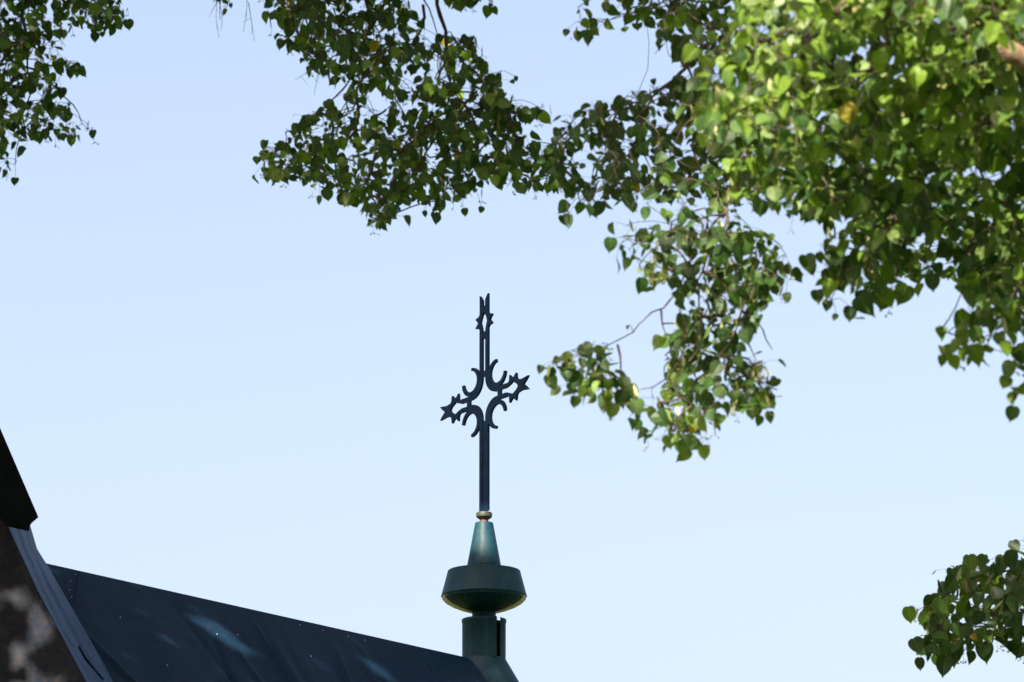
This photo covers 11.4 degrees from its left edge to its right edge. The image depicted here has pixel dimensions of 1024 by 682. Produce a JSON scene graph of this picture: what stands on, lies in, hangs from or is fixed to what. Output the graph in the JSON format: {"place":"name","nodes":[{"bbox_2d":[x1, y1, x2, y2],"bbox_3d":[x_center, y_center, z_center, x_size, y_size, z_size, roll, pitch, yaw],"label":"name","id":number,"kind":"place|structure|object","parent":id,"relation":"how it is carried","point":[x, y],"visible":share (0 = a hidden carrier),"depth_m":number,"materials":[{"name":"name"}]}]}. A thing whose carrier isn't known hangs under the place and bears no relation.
{"place":"outdoors","nodes":[
{"label":"outdoors","id":0,"kind":"place"},
{"bbox_2d":[0,429,518,681],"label":"church","id":1,"kind":"structure","parent":0,"point":[60,624],"depth_m":27.51,"materials":[{"name":"paint"}]},
{"bbox_2d":[441,511,526,658],"bbox_3d":[-0.167,1.475,30.602,0.514,0.920,0.514,0,-13,0],"label":"roof finial","id":2,"kind":"object","parent":1,"relation":"on","point":[483,586],"visible":0.98,"depth_m":30.44,"materials":[{"name":"green metal"}]},
{"bbox_2d":[440,293,529,510],"bbox_3d":[-0.166,0.372,30.862,0.016,1.344,0.869,10,-17,-37],"label":"cross","id":3,"kind":"object","parent":2,"relation":"on","point":[482,428],"visible":1,"depth_m":30.84,"materials":[{"name":"paint"}]},
{"bbox_2d":[0,0,1023,681],"label":"sky","id":4,"kind":"structure","parent":0,"point":[217,383],"materials":[{"name":"blue"}]},
{"label":"ground","id":5,"kind":"structure","parent":0,"visible":0},
{"bbox_2d":[0,0,565,234],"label":"lime tree","id":6,"kind":"object","parent":5,"relation":"on","point":[496,105],"visible":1,"depth_m":20.41,"materials":[{"name":"green plant"}]},
{"bbox_2d":[537,0,1023,461],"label":"lime tree","id":7,"kind":"object","parent":5,"relation":"on","point":[919,129],"visible":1,"depth_m":16.42,"materials":[{"name":"green plant"}]},
{"bbox_2d":[902,539,1023,678],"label":"lime tree","id":8,"kind":"object","parent":5,"relation":"on","point":[965,577],"visible":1,"depth_m":22.20,"materials":[{"name":"green plant"}]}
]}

